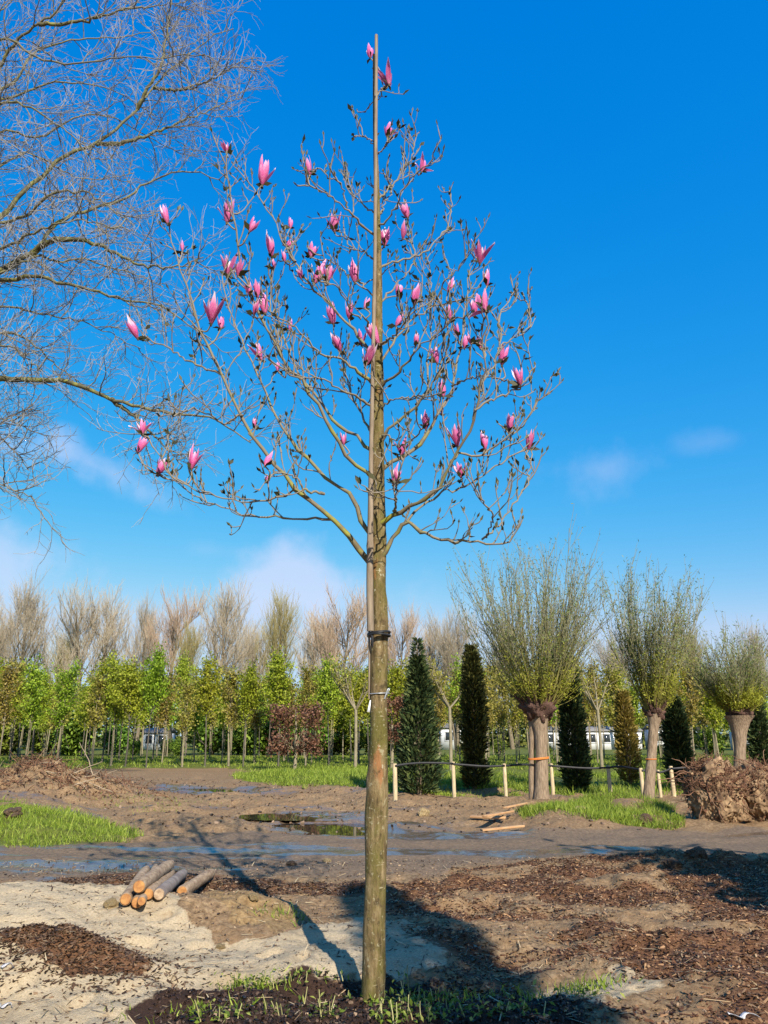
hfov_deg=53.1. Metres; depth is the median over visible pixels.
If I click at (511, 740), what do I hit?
bare tree
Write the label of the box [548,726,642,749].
white cabin
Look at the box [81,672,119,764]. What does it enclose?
nursery tree
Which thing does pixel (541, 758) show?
orange strap
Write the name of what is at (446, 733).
window
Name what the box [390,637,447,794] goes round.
conifer
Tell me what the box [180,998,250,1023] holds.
weed plant
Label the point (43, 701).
nursery tree
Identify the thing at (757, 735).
conifer
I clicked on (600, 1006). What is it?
bark mulch
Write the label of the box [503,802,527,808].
broken plank
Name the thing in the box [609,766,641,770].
tree band
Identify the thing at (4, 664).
nursery tree
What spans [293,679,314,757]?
nursery tree
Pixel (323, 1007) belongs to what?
weed plant
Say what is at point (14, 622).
bare tree
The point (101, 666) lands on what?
nursery tree
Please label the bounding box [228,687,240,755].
nursery tree
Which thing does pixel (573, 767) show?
tree band
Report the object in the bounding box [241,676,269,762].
nursery tree
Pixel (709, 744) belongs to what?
shrub
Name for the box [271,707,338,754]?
shrub
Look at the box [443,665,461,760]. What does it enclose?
nursery tree
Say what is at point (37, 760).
debris heap
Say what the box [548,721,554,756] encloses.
nursery tree
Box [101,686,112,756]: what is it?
nursery tree
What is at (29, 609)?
bare tree
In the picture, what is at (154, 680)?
nursery tree
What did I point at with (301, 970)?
weed plant
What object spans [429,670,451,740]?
nursery tree
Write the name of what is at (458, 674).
nursery tree
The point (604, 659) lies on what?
bare tree
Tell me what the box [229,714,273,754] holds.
shrub
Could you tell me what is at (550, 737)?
window
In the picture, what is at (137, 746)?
shrub
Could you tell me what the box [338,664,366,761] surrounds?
nursery tree
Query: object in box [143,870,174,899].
wooden log
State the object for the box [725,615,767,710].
bare tree
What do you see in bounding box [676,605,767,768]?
pollard willow
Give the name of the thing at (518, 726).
nursery tree
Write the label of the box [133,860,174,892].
wooden log
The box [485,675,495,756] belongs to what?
nursery tree
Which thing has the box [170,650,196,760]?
nursery tree
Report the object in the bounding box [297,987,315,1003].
weed plant
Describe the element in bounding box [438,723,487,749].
white cabin
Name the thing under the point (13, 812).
soil clod
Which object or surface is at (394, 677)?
nursery tree
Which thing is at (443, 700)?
nursery tree
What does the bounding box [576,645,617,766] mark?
young tree
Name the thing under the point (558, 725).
nursery tree
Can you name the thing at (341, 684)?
young tree
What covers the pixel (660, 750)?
nursery tree
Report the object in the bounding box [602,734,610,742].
window
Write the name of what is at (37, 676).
nursery tree
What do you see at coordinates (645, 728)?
white cabin
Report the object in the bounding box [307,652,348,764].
nursery tree
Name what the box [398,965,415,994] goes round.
weed plant
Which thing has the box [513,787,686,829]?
grass
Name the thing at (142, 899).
wooden log
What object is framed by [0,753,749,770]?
grass
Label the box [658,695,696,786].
conifer
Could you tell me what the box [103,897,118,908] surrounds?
soil clod
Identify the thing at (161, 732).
white cabin
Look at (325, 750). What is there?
shrub
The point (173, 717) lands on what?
nursery tree
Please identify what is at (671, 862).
soil clod
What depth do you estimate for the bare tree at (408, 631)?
80.94 m
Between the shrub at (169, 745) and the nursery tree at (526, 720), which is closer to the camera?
the nursery tree at (526, 720)
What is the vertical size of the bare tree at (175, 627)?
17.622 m
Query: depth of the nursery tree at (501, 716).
44.43 m
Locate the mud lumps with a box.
[100,775,675,836]
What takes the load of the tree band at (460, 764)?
attached to the wooden post at (505, 782)
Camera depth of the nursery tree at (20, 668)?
48.48 m
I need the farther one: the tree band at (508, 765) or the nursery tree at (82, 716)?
the nursery tree at (82, 716)
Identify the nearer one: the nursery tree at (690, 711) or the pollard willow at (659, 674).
the pollard willow at (659, 674)
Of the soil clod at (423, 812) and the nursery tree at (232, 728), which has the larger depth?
the nursery tree at (232, 728)
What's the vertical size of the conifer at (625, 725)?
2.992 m
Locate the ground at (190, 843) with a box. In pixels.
[0,736,767,1023]
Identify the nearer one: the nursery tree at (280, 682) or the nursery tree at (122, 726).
the nursery tree at (280, 682)
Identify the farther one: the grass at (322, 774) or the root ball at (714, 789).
the grass at (322, 774)
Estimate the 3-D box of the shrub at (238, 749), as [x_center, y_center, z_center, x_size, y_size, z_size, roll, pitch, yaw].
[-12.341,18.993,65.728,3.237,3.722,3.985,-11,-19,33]
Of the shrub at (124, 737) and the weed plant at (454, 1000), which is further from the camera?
the shrub at (124, 737)
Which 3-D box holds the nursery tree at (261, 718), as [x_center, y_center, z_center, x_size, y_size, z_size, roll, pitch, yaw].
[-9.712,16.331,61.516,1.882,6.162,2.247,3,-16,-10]
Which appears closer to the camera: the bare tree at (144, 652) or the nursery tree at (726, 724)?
the nursery tree at (726, 724)
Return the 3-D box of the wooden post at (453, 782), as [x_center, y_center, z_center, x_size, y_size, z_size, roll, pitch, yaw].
[1.801,7.093,19.808,0.109,1.258,0.099,0,-16,0]
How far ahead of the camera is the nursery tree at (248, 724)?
53.88 m
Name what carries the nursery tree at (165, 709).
on the ground at (190, 843)
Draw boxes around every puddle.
[181,788,248,793]
[239,812,342,820]
[273,823,364,835]
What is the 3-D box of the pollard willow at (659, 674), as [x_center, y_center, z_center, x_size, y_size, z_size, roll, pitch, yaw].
[6.844,4.013,19.777,3.840,6.908,2.947,15,-22,-41]
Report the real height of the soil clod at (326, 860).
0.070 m
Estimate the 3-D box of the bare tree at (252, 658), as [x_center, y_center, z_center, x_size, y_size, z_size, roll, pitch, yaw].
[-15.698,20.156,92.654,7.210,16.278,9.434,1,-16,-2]
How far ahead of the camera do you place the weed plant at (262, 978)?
5.17 m
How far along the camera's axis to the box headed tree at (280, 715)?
34.33 m
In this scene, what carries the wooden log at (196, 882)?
on the bark mulch at (333, 886)
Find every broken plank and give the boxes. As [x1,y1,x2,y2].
[470,815,505,818]
[480,825,524,830]
[482,810,513,816]
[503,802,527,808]
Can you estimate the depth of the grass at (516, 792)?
21.29 m
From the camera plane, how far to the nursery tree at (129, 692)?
39.48 m
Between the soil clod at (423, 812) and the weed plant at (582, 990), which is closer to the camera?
the weed plant at (582, 990)
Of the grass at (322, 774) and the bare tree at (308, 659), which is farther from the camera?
the bare tree at (308, 659)
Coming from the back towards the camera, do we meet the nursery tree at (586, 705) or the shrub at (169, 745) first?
the shrub at (169, 745)
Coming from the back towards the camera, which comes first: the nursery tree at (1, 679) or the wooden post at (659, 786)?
the nursery tree at (1, 679)
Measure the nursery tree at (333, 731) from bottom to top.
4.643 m
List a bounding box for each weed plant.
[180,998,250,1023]
[215,970,277,990]
[253,994,289,1015]
[274,964,348,985]
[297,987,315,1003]
[299,990,346,1018]
[334,989,398,1001]
[369,998,408,1023]
[370,980,446,1007]
[382,989,482,1023]
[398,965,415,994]
[415,986,456,1001]
[420,996,483,1010]
[456,998,566,1016]
[533,979,624,1000]
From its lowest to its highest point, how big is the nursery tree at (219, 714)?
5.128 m
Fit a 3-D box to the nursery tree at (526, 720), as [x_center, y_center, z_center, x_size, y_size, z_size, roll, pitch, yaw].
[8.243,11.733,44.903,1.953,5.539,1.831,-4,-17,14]
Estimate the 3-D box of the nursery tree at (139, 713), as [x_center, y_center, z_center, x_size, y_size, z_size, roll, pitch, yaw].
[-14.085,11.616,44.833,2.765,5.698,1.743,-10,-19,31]
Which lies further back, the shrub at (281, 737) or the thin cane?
the shrub at (281, 737)
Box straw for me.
[0,849,767,1023]
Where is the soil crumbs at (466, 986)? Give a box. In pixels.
[0,849,767,1023]
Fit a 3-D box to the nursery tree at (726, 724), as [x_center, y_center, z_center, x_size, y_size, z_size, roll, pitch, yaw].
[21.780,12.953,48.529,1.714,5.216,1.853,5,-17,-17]
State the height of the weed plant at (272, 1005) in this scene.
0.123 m
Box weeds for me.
[26,783,642,1023]
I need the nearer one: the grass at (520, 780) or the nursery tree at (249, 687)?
the grass at (520, 780)
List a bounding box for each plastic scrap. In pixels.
[0,1002,12,1007]
[728,1012,761,1018]
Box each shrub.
[0,713,32,755]
[23,719,68,753]
[47,704,105,755]
[48,731,90,754]
[97,723,132,754]
[125,737,144,755]
[158,738,172,754]
[169,734,186,755]
[182,704,233,754]
[218,723,250,754]
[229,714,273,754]
[267,725,293,754]
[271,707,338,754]
[317,710,347,754]
[326,713,369,754]
[360,725,369,754]
[369,715,399,753]
[456,740,463,754]
[490,738,507,753]
[694,724,729,754]
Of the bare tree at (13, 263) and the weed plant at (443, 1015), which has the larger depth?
the bare tree at (13, 263)
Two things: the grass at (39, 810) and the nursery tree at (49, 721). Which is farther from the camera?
the nursery tree at (49, 721)
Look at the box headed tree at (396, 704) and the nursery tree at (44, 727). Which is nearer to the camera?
the box headed tree at (396, 704)
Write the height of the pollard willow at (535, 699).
7.406 m
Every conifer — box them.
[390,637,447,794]
[456,643,494,788]
[555,655,593,791]
[611,688,642,783]
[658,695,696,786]
[747,698,767,763]
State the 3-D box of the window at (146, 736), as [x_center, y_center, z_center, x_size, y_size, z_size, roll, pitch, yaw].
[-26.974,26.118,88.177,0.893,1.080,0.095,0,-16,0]
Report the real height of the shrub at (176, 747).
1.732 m
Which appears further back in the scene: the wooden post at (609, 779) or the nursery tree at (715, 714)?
the nursery tree at (715, 714)
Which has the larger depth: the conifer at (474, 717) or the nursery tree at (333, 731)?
the nursery tree at (333, 731)
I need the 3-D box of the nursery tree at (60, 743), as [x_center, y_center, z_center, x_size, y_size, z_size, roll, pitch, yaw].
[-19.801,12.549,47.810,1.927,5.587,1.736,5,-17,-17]
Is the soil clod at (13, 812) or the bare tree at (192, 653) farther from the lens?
the bare tree at (192, 653)
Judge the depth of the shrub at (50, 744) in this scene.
66.66 m
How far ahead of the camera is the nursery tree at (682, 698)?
44.12 m
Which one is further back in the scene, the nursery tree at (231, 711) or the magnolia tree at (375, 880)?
the nursery tree at (231, 711)
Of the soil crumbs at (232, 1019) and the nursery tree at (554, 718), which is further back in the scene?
the nursery tree at (554, 718)
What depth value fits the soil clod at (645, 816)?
14.13 m
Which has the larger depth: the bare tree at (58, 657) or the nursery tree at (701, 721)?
the bare tree at (58, 657)
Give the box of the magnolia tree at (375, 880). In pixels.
[125,42,563,1003]
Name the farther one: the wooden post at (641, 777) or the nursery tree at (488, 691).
the nursery tree at (488, 691)
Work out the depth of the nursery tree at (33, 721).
48.12 m
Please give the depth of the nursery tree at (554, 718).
35.66 m
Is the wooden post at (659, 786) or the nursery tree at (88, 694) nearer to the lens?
the wooden post at (659, 786)
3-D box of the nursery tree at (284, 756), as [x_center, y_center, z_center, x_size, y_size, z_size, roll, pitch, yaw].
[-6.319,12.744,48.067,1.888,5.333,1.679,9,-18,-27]
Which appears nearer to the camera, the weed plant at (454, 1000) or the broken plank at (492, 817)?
the weed plant at (454, 1000)
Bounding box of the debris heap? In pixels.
[0,742,223,808]
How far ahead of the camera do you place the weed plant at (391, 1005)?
4.17 m
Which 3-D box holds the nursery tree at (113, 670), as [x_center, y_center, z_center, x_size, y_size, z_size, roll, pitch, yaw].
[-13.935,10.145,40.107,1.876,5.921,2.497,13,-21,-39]
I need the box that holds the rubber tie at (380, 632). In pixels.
[367,630,390,647]
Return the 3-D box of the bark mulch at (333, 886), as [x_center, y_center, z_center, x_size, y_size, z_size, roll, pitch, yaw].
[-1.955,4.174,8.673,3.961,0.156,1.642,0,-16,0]
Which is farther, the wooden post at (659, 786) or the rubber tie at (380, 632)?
the wooden post at (659, 786)
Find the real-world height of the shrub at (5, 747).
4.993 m
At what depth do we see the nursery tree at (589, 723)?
61.73 m
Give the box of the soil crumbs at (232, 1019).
[149,970,587,1023]
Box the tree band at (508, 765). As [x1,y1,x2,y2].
[506,764,551,766]
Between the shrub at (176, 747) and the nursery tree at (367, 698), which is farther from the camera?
the shrub at (176, 747)
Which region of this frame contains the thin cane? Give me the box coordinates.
[368,631,369,698]
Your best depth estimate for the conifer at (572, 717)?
22.32 m
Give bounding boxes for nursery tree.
[0,657,5,701]
[0,657,14,705]
[0,660,32,752]
[3,671,27,762]
[8,656,34,760]
[10,693,27,756]
[14,652,54,755]
[18,679,33,756]
[22,669,53,756]
[24,666,58,753]
[36,687,55,756]
[44,656,87,759]
[44,681,62,755]
[46,679,69,757]
[52,670,81,758]
[71,673,104,761]
[71,684,89,755]
[72,681,87,756]
[79,664,104,759]
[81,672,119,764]
[83,650,132,762]
[99,649,136,765]
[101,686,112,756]
[109,655,146,766]
[111,712,119,755]
[116,665,138,759]
[129,662,149,759]
[134,708,149,755]
[138,641,172,767]
[143,671,170,760]
[151,671,185,762]
[153,702,171,757]
[165,690,178,756]
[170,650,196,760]
[174,679,201,766]
[176,692,192,757]
[184,669,207,762]
[191,650,228,766]
[203,691,219,757]
[211,677,238,759]
[215,665,243,765]
[215,667,237,762]
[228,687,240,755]
[233,659,264,766]
[235,680,260,759]
[239,688,252,755]
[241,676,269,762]
[257,645,297,766]
[258,679,266,754]
[261,672,277,755]
[274,675,297,760]
[277,681,302,761]
[293,661,322,764]
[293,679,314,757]
[295,665,318,760]
[301,675,322,762]
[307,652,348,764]
[318,662,346,760]
[324,694,339,757]
[327,695,351,759]
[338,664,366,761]
[344,666,369,765]
[356,659,368,748]
[387,659,406,722]
[389,665,406,722]
[398,657,435,708]
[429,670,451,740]
[431,672,455,726]
[438,685,450,726]
[439,694,449,754]
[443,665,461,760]
[445,653,487,712]
[445,681,459,756]
[481,663,505,762]
[482,660,509,759]
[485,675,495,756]
[488,673,511,761]
[489,694,499,754]
[505,686,525,763]
[506,678,523,759]
[519,709,528,754]
[543,648,559,768]
[547,710,559,761]
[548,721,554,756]
[550,703,561,759]
[578,665,590,712]
[582,681,599,721]
[584,676,599,754]
[585,659,603,762]
[593,678,607,756]
[594,663,632,768]
[599,668,630,722]
[624,676,645,752]
[658,723,661,756]
[666,668,693,703]
[673,657,704,760]
[682,686,698,730]
[685,678,710,757]
[688,660,724,755]
[696,664,725,755]
[721,717,733,753]
[736,655,767,760]
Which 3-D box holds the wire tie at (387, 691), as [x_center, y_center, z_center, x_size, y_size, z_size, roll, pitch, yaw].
[-0.034,1.268,5.359,0.155,0.074,0.152,0,-16,0]
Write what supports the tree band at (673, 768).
attached to the wooden post at (673, 790)
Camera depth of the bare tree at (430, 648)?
86.74 m
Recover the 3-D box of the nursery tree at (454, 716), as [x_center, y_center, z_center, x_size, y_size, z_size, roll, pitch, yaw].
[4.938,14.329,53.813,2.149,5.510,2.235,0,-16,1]
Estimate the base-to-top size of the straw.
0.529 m
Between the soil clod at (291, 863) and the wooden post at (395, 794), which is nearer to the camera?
the soil clod at (291, 863)
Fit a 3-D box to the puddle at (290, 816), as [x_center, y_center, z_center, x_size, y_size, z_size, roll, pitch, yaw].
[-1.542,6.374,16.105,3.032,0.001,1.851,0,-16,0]
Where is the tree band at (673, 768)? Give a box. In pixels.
[672,766,690,769]
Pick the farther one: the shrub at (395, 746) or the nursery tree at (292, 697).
the shrub at (395, 746)
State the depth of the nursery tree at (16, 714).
44.02 m
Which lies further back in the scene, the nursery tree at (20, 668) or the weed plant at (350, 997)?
the nursery tree at (20, 668)
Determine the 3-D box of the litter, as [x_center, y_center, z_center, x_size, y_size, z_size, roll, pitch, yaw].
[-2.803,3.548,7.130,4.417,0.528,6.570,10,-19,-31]
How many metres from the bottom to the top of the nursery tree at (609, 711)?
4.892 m
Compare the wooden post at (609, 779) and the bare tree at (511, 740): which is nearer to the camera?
the wooden post at (609, 779)
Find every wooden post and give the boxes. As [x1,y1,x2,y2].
[393,763,397,800]
[451,762,455,797]
[502,763,507,796]
[549,763,554,794]
[606,765,611,791]
[639,768,643,794]
[656,770,662,797]
[669,766,675,796]
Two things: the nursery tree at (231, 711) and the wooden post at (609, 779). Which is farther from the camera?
the nursery tree at (231, 711)
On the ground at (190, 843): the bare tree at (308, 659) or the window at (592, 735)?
the bare tree at (308, 659)
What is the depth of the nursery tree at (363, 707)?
40.12 m
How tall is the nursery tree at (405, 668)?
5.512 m
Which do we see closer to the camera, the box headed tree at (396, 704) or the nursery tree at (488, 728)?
the box headed tree at (396, 704)
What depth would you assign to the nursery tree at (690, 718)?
54.23 m
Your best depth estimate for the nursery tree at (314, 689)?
44.37 m
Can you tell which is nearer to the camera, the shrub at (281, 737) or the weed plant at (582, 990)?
the weed plant at (582, 990)
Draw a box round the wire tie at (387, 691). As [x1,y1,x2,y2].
[369,688,389,698]
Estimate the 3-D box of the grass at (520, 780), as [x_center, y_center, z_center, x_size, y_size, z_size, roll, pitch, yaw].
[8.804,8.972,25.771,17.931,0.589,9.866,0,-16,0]
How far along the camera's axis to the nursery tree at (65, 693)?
40.46 m
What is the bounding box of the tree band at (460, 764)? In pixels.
[453,763,504,766]
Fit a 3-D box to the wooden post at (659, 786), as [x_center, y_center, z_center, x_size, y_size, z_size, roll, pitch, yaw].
[7.105,7.155,19.790,0.099,0.976,0.088,0,-16,0]
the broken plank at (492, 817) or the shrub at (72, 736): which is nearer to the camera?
the broken plank at (492, 817)
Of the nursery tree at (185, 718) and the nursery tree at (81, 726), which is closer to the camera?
the nursery tree at (185, 718)
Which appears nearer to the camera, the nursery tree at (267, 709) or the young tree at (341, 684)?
the young tree at (341, 684)
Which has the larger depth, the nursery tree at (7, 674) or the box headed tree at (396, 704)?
the nursery tree at (7, 674)
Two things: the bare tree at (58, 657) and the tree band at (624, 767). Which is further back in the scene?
the bare tree at (58, 657)
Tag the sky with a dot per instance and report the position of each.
(615, 151)
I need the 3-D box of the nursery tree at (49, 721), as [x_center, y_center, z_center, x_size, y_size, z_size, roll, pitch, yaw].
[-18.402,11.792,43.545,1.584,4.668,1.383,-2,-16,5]
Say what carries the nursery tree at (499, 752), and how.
on the ground at (190, 843)
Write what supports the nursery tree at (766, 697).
on the ground at (190, 843)
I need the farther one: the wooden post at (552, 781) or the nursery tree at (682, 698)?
the nursery tree at (682, 698)
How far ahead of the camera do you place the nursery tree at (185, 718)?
40.05 m
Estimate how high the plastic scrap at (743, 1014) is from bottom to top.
0.022 m
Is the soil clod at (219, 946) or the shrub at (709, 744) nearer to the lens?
the soil clod at (219, 946)
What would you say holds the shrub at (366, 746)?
on the ground at (190, 843)
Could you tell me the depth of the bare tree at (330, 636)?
75.13 m
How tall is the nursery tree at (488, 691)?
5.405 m
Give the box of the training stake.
[366,34,377,630]
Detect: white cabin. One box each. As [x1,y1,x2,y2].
[141,728,176,749]
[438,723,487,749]
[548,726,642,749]
[642,724,663,748]
[729,726,748,749]
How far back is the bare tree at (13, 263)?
17.38 m
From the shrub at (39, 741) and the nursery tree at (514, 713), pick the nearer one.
the nursery tree at (514, 713)
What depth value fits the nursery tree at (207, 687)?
41.06 m
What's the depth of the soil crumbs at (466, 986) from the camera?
6.85 m
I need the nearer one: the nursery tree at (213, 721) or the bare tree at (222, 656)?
the nursery tree at (213, 721)
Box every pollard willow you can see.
[445,503,622,799]
[577,540,713,799]
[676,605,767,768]
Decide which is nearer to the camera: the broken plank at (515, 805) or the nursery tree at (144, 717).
the broken plank at (515, 805)
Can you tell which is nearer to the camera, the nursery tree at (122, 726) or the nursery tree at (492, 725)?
the nursery tree at (122, 726)
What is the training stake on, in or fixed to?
attached to the magnolia tree at (375, 880)
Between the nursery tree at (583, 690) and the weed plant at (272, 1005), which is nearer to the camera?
the weed plant at (272, 1005)
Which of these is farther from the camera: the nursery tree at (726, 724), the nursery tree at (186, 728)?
the nursery tree at (186, 728)
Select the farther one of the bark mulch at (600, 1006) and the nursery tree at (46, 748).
the nursery tree at (46, 748)
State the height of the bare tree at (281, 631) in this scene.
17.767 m
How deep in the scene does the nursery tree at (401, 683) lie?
48.84 m
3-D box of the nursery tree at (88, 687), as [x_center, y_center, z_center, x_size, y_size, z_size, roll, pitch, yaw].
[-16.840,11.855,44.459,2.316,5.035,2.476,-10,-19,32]
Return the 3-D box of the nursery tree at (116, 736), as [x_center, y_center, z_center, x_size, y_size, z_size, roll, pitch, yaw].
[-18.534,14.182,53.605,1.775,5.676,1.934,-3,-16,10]
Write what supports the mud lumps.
on the ground at (190, 843)
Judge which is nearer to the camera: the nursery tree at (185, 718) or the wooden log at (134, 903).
the wooden log at (134, 903)
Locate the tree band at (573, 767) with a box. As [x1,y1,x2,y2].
[552,765,608,768]
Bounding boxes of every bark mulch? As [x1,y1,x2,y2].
[0,918,257,1023]
[45,870,364,896]
[386,848,767,1023]
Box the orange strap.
[528,757,548,759]
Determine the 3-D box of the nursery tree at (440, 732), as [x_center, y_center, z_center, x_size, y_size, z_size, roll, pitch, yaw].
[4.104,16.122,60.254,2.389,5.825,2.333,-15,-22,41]
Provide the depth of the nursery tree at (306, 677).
40.23 m
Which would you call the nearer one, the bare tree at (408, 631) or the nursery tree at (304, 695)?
the nursery tree at (304, 695)
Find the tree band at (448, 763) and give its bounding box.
[395,762,452,766]
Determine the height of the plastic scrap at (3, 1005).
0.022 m
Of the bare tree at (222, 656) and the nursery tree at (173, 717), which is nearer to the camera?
the nursery tree at (173, 717)
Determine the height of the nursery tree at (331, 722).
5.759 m
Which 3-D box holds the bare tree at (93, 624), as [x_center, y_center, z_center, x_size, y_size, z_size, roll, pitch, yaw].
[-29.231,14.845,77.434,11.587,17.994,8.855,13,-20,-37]
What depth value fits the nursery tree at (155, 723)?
48.09 m
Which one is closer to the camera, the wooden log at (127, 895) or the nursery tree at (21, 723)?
the wooden log at (127, 895)
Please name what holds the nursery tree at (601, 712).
on the ground at (190, 843)
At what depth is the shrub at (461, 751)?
61.09 m
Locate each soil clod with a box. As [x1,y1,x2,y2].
[3,806,23,818]
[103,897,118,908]
[215,943,224,949]
[247,892,258,901]
[286,860,296,865]
[322,858,331,861]
[418,808,429,816]
[637,813,654,824]
[661,857,682,868]
[686,846,707,859]
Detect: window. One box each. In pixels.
[144,735,152,744]
[157,735,165,744]
[444,732,453,740]
[548,734,552,742]
[588,734,596,742]
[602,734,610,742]
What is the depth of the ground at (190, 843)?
7.59 m
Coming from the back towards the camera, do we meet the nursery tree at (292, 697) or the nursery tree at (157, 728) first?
the nursery tree at (157, 728)
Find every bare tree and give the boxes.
[0,0,300,573]
[0,565,63,674]
[0,590,38,673]
[33,628,82,688]
[38,575,150,704]
[118,591,168,740]
[140,579,215,741]
[169,617,207,752]
[191,573,269,733]
[231,619,274,683]
[252,581,308,682]
[289,575,395,751]
[291,606,345,682]
[362,599,433,674]
[413,615,447,678]
[418,602,490,747]
[481,617,535,748]
[586,623,644,735]
[675,623,711,749]
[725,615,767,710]
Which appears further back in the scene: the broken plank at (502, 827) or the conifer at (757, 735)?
the conifer at (757, 735)
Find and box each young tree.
[326,653,367,766]
[425,655,460,769]
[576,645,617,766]
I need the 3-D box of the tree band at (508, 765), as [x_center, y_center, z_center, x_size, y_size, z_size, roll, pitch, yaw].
[3.836,6.720,20.390,1.743,0.096,0.010,11,-20,-34]
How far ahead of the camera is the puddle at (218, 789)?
24.56 m
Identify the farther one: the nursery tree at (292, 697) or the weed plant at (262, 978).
the nursery tree at (292, 697)
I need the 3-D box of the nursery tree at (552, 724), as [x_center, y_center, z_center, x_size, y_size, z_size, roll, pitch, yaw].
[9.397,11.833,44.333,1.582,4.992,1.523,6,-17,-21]
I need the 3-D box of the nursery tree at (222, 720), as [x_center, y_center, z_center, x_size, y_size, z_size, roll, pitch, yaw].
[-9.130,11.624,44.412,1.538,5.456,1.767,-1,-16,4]
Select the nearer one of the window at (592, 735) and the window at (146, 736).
the window at (146, 736)
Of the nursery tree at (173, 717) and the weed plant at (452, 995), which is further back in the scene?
the nursery tree at (173, 717)
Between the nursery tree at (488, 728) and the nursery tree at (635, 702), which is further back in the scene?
the nursery tree at (488, 728)
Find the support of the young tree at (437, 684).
on the ground at (190, 843)
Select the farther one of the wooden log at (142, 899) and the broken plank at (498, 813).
the broken plank at (498, 813)
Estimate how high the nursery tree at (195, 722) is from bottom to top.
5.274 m
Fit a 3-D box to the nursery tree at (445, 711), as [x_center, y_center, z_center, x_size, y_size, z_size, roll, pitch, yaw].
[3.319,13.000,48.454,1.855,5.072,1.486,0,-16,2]
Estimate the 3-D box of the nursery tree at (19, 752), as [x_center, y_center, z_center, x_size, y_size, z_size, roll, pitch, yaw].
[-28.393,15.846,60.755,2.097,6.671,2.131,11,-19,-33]
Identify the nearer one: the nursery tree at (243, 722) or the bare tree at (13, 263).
the bare tree at (13, 263)
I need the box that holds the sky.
[0,0,767,735]
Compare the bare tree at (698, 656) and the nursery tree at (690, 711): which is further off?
the bare tree at (698, 656)
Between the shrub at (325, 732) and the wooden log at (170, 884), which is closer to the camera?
the wooden log at (170, 884)
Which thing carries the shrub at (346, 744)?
on the ground at (190, 843)
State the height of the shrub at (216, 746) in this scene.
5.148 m
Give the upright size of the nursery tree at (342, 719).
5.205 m
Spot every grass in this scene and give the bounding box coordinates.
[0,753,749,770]
[0,795,143,847]
[229,764,367,787]
[388,769,683,795]
[388,779,523,797]
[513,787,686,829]
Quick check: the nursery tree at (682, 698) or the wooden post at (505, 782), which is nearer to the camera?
the wooden post at (505, 782)
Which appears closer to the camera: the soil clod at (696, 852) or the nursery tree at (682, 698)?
the soil clod at (696, 852)
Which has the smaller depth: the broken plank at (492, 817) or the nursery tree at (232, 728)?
the broken plank at (492, 817)
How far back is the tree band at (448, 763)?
19.92 m
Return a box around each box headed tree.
[261,700,327,769]
[387,693,403,768]
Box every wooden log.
[120,865,149,905]
[131,893,140,907]
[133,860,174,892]
[137,864,157,905]
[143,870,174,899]
[153,869,187,900]
[177,869,214,893]
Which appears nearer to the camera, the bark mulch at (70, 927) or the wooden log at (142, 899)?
the bark mulch at (70, 927)
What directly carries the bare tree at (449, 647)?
on the ground at (190, 843)
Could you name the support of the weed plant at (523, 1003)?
on the ground at (190, 843)
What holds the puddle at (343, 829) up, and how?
on the ground at (190, 843)
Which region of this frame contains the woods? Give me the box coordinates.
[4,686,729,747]
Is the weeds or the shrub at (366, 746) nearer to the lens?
the weeds
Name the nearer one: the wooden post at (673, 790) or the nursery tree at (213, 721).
the wooden post at (673, 790)
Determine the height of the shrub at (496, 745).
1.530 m
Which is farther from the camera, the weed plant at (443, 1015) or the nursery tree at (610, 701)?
the nursery tree at (610, 701)
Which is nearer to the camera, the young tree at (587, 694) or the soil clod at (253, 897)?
the soil clod at (253, 897)
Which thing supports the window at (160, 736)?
in the white cabin at (161, 732)
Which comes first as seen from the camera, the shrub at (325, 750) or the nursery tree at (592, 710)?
the nursery tree at (592, 710)
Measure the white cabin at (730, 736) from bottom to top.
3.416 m
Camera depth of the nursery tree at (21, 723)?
54.17 m
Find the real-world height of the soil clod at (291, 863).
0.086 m
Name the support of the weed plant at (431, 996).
on the ground at (190, 843)
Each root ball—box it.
[657,749,763,823]
[731,749,767,823]
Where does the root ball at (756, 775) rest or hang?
on the ground at (190, 843)
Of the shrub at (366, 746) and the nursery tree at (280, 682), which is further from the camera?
the shrub at (366, 746)
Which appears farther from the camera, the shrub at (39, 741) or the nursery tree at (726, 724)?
the shrub at (39, 741)

